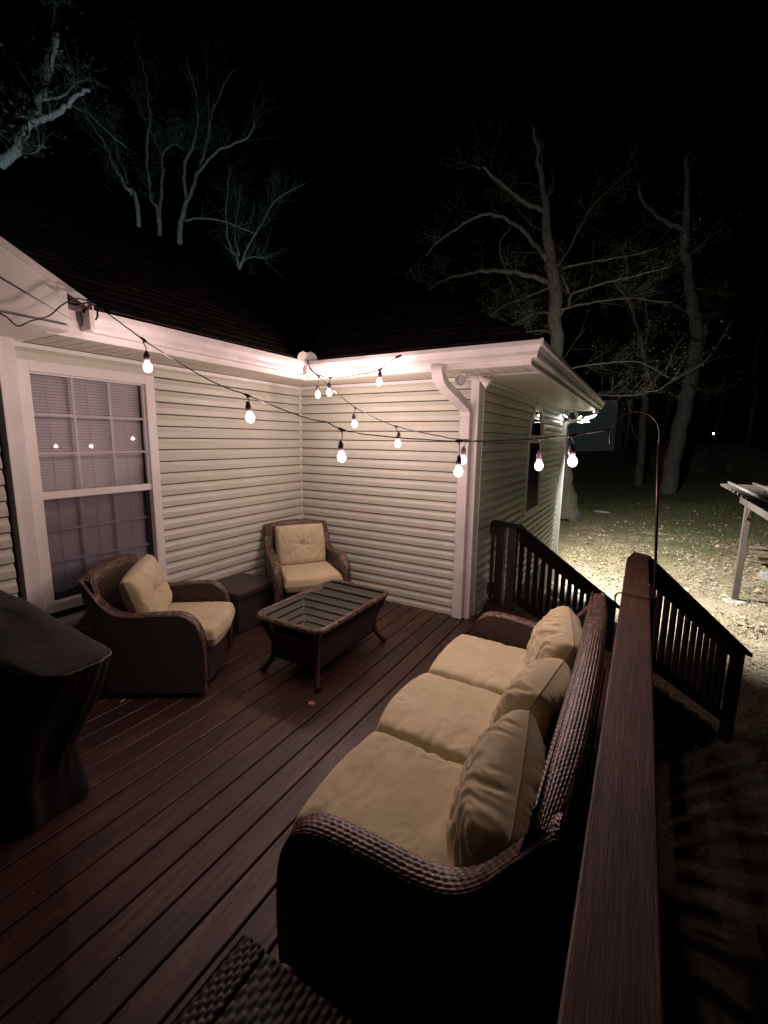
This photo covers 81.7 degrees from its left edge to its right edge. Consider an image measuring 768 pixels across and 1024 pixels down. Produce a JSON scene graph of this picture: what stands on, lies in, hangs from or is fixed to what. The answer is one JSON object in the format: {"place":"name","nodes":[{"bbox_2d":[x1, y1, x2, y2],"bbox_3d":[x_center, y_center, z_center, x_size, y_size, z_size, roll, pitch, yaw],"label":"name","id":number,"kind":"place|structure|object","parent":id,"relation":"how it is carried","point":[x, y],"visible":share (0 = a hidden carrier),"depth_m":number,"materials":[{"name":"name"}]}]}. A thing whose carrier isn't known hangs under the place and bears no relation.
{"place":"outdoors","nodes":[
{"label":"outdoors","id":0,"kind":"place"},
{"bbox_2d":[0,0,767,434],"label":"sky","id":1,"kind":"structure","parent":0,"point":[373,91],"materials":[{"name":"black"}]},
{"bbox_2d":[613,622,616,636],"bbox_3d":[3.454,1.830,6.852,0.393,0.271,0.317,-2,10,-19],"label":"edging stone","id":2,"kind":"object","parent":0,"point":[615,625],"visible":0.07,"depth_m":6.71,"materials":[{"name":"grey stone"}]},
{"bbox_2d":[529,434,767,1023],"bbox_3d":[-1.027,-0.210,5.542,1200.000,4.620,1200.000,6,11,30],"label":"ground","id":3,"kind":"structure","parent":0,"point":[712,815],"depth_m":3.93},
{"bbox_2d":[0,0,114,169],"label":"silver tree","id":4,"kind":"object","parent":3,"relation":"on","point":[11,154],"visible":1,"depth_m":14.68,"materials":[{"name":"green plant"}]},
{"bbox_2d":[39,55,141,227],"bbox_3d":[-13.179,-10.158,21.233,3.544,18.899,3.671,-3,10,-24],"label":"slanting tree","id":5,"kind":"object","parent":3,"relation":"on","point":[110,150],"visible":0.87,"depth_m":19.93,"materials":[{"name":"grey plant"}]},
{"bbox_2d":[115,13,209,236],"bbox_3d":[-10.845,-12.714,23.247,5.831,23.306,4.254,2,9,4],"label":"twin trunk tree","id":6,"kind":"object","parent":3,"relation":"on","point":[148,170],"visible":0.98,"depth_m":21.95,"materials":[{"name":"grey plant"}]},
{"bbox_2d":[168,0,294,245],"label":"wide crowned tree","id":7,"kind":"object","parent":3,"relation":"on","point":[187,197],"visible":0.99,"depth_m":21.94,"materials":[{"name":"grey plant"}]},
{"bbox_2d":[205,130,305,276],"bbox_3d":[-6.807,-10.099,23.005,5.718,18.278,4.183,1,9,4],"label":"bushy sapling","id":8,"kind":"object","parent":3,"relation":"on","point":[238,265],"visible":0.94,"depth_m":21.99,"materials":[{"name":"grey plant"}]},
{"bbox_2d":[0,168,605,639],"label":"house","id":9,"kind":"structure","parent":3,"relation":"on","point":[180,472],"depth_m":4.34,"materials":[{"name":"plastic"}]},
{"bbox_2d":[0,298,98,326],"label":"power cord","id":10,"kind":"object","parent":9,"relation":"attached to","point":[61,305],"visible":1,"depth_m":2.52,"materials":[{"name":"black rubber"}]},
{"bbox_2d":[16,357,166,613],"bbox_3d":[-2.248,-0.208,3.490,0.154,1.790,0.981,6,11,30],"label":"window","id":11,"kind":"structure","parent":9,"relation":"in","point":[67,548],"depth_m":3.45,"materials":[{"name":"glass"}]},
{"bbox_2d":[307,354,401,395],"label":"string lights","id":12,"kind":"object","parent":9,"relation":"hanging from","point":[378,383],"visible":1,"depth_m":4.00,"materials":[{"name":"white glass"}]},
{"bbox_2d":[99,307,610,476],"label":"string lights","id":13,"kind":"object","parent":9,"relation":"hanging from","point":[341,456],"visible":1,"depth_m":2.68,"materials":[{"name":"black rubber"}]},
{"bbox_2d":[307,360,606,470],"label":"string lights","id":14,"kind":"object","parent":9,"relation":"hanging from","point":[538,463],"visible":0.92,"depth_m":3.42,"materials":[{"name":"white glass"}]},
{"bbox_2d":[455,373,492,388],"bbox_3d":[0.819,-1.193,4.023,0.281,0.136,0.278,6,11,30],"label":"flood light","id":15,"kind":"object","parent":9,"relation":"attached to","point":[461,379],"visible":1,"depth_m":4.02,"materials":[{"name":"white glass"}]},
{"bbox_2d":[523,405,543,515],"bbox_3d":[2.267,-0.806,6.737,0.084,1.600,1.010,6,11,30],"label":"window","id":16,"kind":"structure","parent":9,"relation":"in","point":[536,428],"depth_m":6.83,"materials":[{"name":"black glass"}]},
{"bbox_2d":[563,409,581,419],"bbox_3d":[3.586,-1.843,8.415,0.343,0.201,0.174,8,12,39],"label":"flood light","id":17,"kind":"object","parent":9,"relation":"attached to","point":[578,417],"visible":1,"depth_m":8.38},
{"bbox_2d":[0,597,612,1023],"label":"deck","id":18,"kind":"structure","parent":3,"relation":"on","point":[148,869],"depth_m":2.04,"materials":[{"name":"wood"}]},
{"bbox_2d":[0,590,111,840],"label":"grill cover","id":19,"kind":"object","parent":18,"relation":"on","point":[53,670],"visible":1,"depth_m":1.94,"materials":[{"name":"black fabric"}]},
{"bbox_2d":[77,553,232,693],"bbox_3d":[-1.691,0.805,3.424,0.883,0.900,0.799,0,9,-5],"label":"wicker armchair","id":20,"kind":"object","parent":18,"relation":"on","point":[162,652],"visible":0.84,"depth_m":3.08,"materials":[{"name":"wicker"}]},
{"bbox_2d":[167,601,234,646],"bbox_3d":[-1.549,0.868,3.447,0.703,0.170,0.608,0,9,-5],"label":"seat cushion","id":21,"kind":"object","parent":20,"relation":"on","point":[215,618],"visible":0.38,"depth_m":3.45,"materials":[{"name":"fabric"}]},
{"bbox_2d":[119,553,171,612],"bbox_3d":[-1.791,0.605,3.362,0.177,0.447,0.547,-16,19,-6],"label":"back pillow","id":22,"kind":"object","parent":21,"relation":"on","point":[144,586],"visible":0.9,"depth_m":3.22,"materials":[{"name":"fabric"}]},
{"bbox_2d":[215,572,271,633],"bbox_3d":[-1.441,0.897,4.448,0.520,0.400,0.520,6,11,30],"label":"storage box","id":23,"kind":"object","parent":18,"relation":"on","point":[250,595],"visible":0.54,"depth_m":4.29,"materials":[{"name":"plastic"}]},
{"bbox_2d":[171,935,354,1023],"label":"wicker ottoman","id":24,"kind":"object","parent":18,"relation":"on","point":[249,980],"visible":1,"depth_m":1.17,"materials":[{"name":"wicker"}]},
{"bbox_2d":[263,519,350,604],"bbox_3d":[-0.868,0.588,4.823,0.799,0.904,0.883,-3,10,-24],"label":"wicker armchair","id":25,"kind":"object","parent":18,"relation":"on","point":[337,560],"visible":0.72,"depth_m":4.73,"materials":[{"name":"wicker"}]},
{"bbox_2d":[281,561,342,592],"bbox_3d":[-0.811,0.671,4.703,0.608,0.169,0.703,-3,10,-24],"label":"seat cushion","id":26,"kind":"object","parent":25,"relation":"on","point":[298,578],"visible":0.76,"depth_m":4.47,"materials":[{"name":"fabric"}]},
{"bbox_2d":[275,523,325,564],"bbox_3d":[-0.920,0.357,4.910,0.547,0.447,0.179,-3,-6,-24],"label":"back pillow","id":27,"kind":"object","parent":26,"relation":"on","point":[299,543],"visible":0.97,"depth_m":4.83,"materials":[{"name":"fabric"}]},
{"bbox_2d":[257,579,387,690],"bbox_3d":[-0.477,0.983,3.743,0.666,0.497,1.056,6,11,30],"label":"coffee table","id":28,"kind":"object","parent":18,"relation":"on","point":[316,628],"visible":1,"depth_m":3.50,"materials":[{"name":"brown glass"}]},
{"bbox_2d":[276,590,607,1023],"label":"wicker sofa","id":29,"kind":"object","parent":18,"relation":"on","point":[378,929],"visible":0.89,"depth_m":1.30,"materials":[{"name":"wicker"}]},
{"bbox_2d":[290,731,462,865],"bbox_3d":[0.101,1.177,1.729,0.748,0.170,0.613,8,11,28],"label":"seat cushion","id":30,"kind":"object","parent":29,"relation":"on","point":[396,791],"visible":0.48,"depth_m":1.72,"materials":[{"name":"fabric"}]},
{"bbox_2d":[446,710,545,866],"bbox_3d":[0.397,0.993,1.553,0.270,0.392,0.558,28,27,13],"label":"back pillow","id":31,"kind":"object","parent":30,"relation":"on","point":[495,791],"visible":0.66,"depth_m":1.42,"materials":[{"name":"fabric"}]},
{"bbox_2d":[375,673,500,764],"bbox_3d":[0.387,1.092,2.269,0.778,0.169,0.613,8,11,28],"label":"seat cushion","id":32,"kind":"object","parent":29,"relation":"on","point":[443,718],"visible":0.49,"depth_m":2.22,"materials":[{"name":"fabric"}]},
{"bbox_2d":[489,658,570,743],"bbox_3d":[0.693,0.903,2.067,0.271,0.392,0.557,34,17,28],"label":"back pillow","id":33,"kind":"object","parent":32,"relation":"on","point":[537,688],"visible":0.57,"depth_m":1.89,"materials":[{"name":"fabric"}]},
{"bbox_2d":[428,634,527,695],"bbox_3d":[0.700,1.010,2.795,0.748,0.169,0.613,8,11,28],"label":"seat cushion","id":34,"kind":"object","parent":29,"relation":"on","point":[494,666],"visible":0.62,"depth_m":2.75,"materials":[{"name":"fabric"}]},
{"bbox_2d":[525,606,582,669],"bbox_3d":[1.002,0.803,2.607,0.275,0.392,0.557,28,19,12],"label":"back pillow","id":35,"kind":"object","parent":34,"relation":"on","point":[556,632],"visible":0.66,"depth_m":2.47,"materials":[{"name":"fabric"}]},
{"bbox_2d":[487,520,522,610],"bbox_3d":[1.319,0.684,4.916,0.146,1.145,0.408,-6,12,-36],"label":"deck railing","id":36,"kind":"object","parent":18,"relation":"on","point":[498,530],"visible":0.89,"depth_m":4.85,"materials":[{"name":"brown wood"}]},
{"bbox_2d":[557,552,664,1023],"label":"deck railing","id":37,"kind":"object","parent":18,"relation":"attached to","point":[613,974],"visible":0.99,"depth_m":0.95,"materials":[{"name":"brown wood"}]},
{"bbox_2d":[609,411,659,647],"bbox_3d":[1.408,0.377,2.553,0.344,1.879,0.032,6,11,30],"label":"hook pole","id":38,"kind":"object","parent":37,"relation":"attached to","point":[653,600],"visible":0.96,"depth_m":2.47,"materials":[{"name":"brown metal"}]},
{"bbox_2d":[551,586,566,597],"bbox_3d":[3.380,1.538,8.542,0.343,0.258,0.326,-1,10,-12],"label":"edging stone","id":39,"kind":"object","parent":3,"relation":"on","point":[558,595],"visible":0.23,"depth_m":8.45,"materials":[{"name":"white stone"}]},
{"bbox_2d":[391,108,740,522],"bbox_3d":[6.083,-7.093,16.539,10.976,14.998,10.241,6,11,30],"label":"oak tree","id":40,"kind":"object","parent":3,"relation":"on","point":[571,511],"visible":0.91,"depth_m":16.48,"materials":[{"name":"brown plant"}]},
{"bbox_2d":[564,592,578,605],"bbox_3d":[3.400,1.615,8.110,0.381,0.256,0.293,-1,9,-11],"label":"edging stone","id":41,"kind":"object","parent":3,"relation":"on","point":[571,598],"visible":0.3,"depth_m":8.02,"materials":[{"name":"white stone"}]},
{"bbox_2d":[576,601,584,613],"bbox_3d":[3.440,1.672,7.702,0.302,0.244,0.412,2,9,5],"label":"edging stone","id":42,"kind":"object","parent":3,"relation":"on","point":[578,606],"visible":0.11,"depth_m":7.62,"materials":[{"name":"grey stone"}]},
{"bbox_2d":[568,388,624,450],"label":"neighbour shed","id":43,"kind":"structure","parent":3,"relation":"on","point":[604,418],"depth_m":46.36,"materials":[{"name":"concrete"}]},
{"bbox_2d":[593,510,609,512],"bbox_3d":[9.186,-0.017,18.765,0.660,0.085,0.402,7,11,34],"label":"flat stone","id":44,"kind":"object","parent":3,"relation":"on","point":[600,511],"visible":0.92,"depth_m":18.64,"materials":[{"name":"grey stone"}]},
{"bbox_2d":[586,305,632,387],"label":"background tree","id":45,"kind":"object","parent":3,"relation":"on","point":[601,376],"visible":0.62,"depth_m":57.79,"materials":[{"name":"brown plant"}]},
{"bbox_2d":[569,255,701,486],"bbox_3d":[14.915,-8.748,27.118,6.505,14.675,5.819,-2,10,-14],"label":"slender tree","id":46,"kind":"object","parent":3,"relation":"on","point":[640,463],"visible":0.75,"depth_m":27.36,"materials":[{"name":"brown plant"}]},
{"bbox_2d":[598,308,673,448],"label":"background tree","id":47,"kind":"object","parent":3,"relation":"on","point":[626,438],"visible":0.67,"depth_m":46.54,"materials":[{"name":"brown plant"}]},
{"bbox_2d":[542,524,767,771],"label":"leaf litter","id":48,"kind":"object","parent":3,"relation":"on","point":[746,668],"visible":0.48,"depth_m":9.42,"materials":[{"name":"beige plant"}]},
{"bbox_2d":[574,503,767,710],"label":"fallen leaves","id":49,"kind":"object","parent":3,"relation":"on","point":[740,625],"visible":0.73,"depth_m":11.90,"materials":[{"name":"brown plant"}]},
{"bbox_2d":[652,290,699,437],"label":"background tree","id":50,"kind":"object","parent":3,"relation":"on","point":[668,404],"visible":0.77,"depth_m":58.02,"materials":[{"name":"brown plant"}]},
{"bbox_2d":[653,685,715,738],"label":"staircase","id":51,"kind":"structure","parent":3,"relation":"on","point":[674,712],"depth_m":4.32,"materials":[{"name":"brown wood"}]},
{"bbox_2d":[512,523,619,652],"bbox_3d":[2.158,1.157,5.215,1.680,2.177,0.140,-3,10,-24],"label":"stair railing","id":52,"kind":"object","parent":51,"relation":"on","point":[538,549],"visible":0.55,"depth_m":5.04,"materials":[{"name":"brown wood"}]},
{"bbox_2d":[629,147,745,493],"bbox_3d":[16.451,-10.523,25.350,6.369,20.033,6.478,3,10,12],"label":"leaning tree","id":53,"kind":"object","parent":3,"relation":"on","point":[677,442],"visible":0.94,"depth_m":25.23,"materials":[{"name":"brown plant"}]},
{"bbox_2d":[644,436,735,473],"bbox_3d":[21.875,-4.256,32.525,6.148,2.744,4.341,6,11,30],"label":"brush heap","id":54,"kind":"object","parent":3,"relation":"on","point":[696,458],"visible":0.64,"depth_m":31.27,"materials":[{"name":"black plant"}]},
{"bbox_2d":[634,552,752,743],"bbox_3d":[2.800,1.359,4.039,1.680,2.177,0.140,-3,10,-24],"label":"stair railing","id":55,"kind":"object","parent":3,"relation":"on","point":[713,631],"visible":0.74,"depth_m":4.06,"materials":[{"name":"brown wood"}]},
{"bbox_2d":[695,298,758,439],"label":"background tree","id":56,"kind":"object","parent":3,"relation":"on","point":[715,436],"visible":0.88,"depth_m":53.36,"materials":[{"name":"brown plant"}]},
{"bbox_2d":[722,597,746,604],"bbox_3d":[6.675,1.690,8.451,0.400,0.060,0.390,6,11,30],"label":"post footing","id":57,"kind":"object","parent":3,"relation":"on","point":[734,601],"visible":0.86,"depth_m":8.37,"materials":[{"name":"white concrete"}]},
{"bbox_2d":[709,439,767,473],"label":"brush heap","id":58,"kind":"object","parent":3,"relation":"on","point":[743,459],"visible":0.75,"depth_m":31.23,"materials":[{"name":"black plant"}]},
{"bbox_2d":[709,289,767,445],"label":"background tree","id":59,"kind":"object","parent":3,"relation":"on","point":[754,381],"visible":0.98,"depth_m":40.85,"materials":[{"name":"brown plant"}]},
{"bbox_2d":[721,481,767,600],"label":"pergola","id":60,"kind":"object","parent":3,"relation":"on","point":[754,497],"visible":0.99,"depth_m":8.10,"materials":[{"name":"wood"}]},
{"bbox_2d":[748,562,767,566],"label":"lumber","id":61,"kind":"object","parent":3,"relation":"on","point":[757,564],"visible":1,"depth_m":10.72,"materials":[{"name":"brown wood"}]},
{"bbox_2d":[759,571,767,579],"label":"concrete block","id":62,"kind":"object","parent":3,"relation":"on","point":[763,575],"depth_m":9.65,"materials":[{"name":"grey concrete"}]},
{"bbox_2d":[552,492,767,640],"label":"grass","id":63,"kind":"structure","parent":0,"point":[665,522],"depth_m":16.62,"materials":[{"name":"green plant"}]},
{"bbox_3d":[9.501,1.120,10.411,1.202,0.050,0.126,6,11,30],"label":"lumber","id":64,"kind":"object","parent":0,"visible":0},
{"bbox_2d":[754,554,767,557],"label":"lumber","id":65,"kind":"object","parent":64,"relation":"on","point":[761,556],"visible":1,"depth_m":10.47,"materials":[{"name":"brown wood"}]},
{"bbox_2d":[749,550,767,553],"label":"lumber","id":66,"kind":"object","parent":65,"relation":"on","point":[758,551],"visible":1,"depth_m":10.66,"materials":[{"name":"brown wood"}]},
{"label":"lumber","id":67,"kind":"object","parent":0,"visible":0},
{"bbox_2d":[749,546,767,549],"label":"lumber","id":68,"kind":"object","parent":67,"relation":"on","point":[758,547],"visible":1,"depth_m":10.65,"materials":[{"name":"brown wood"}]}
]}

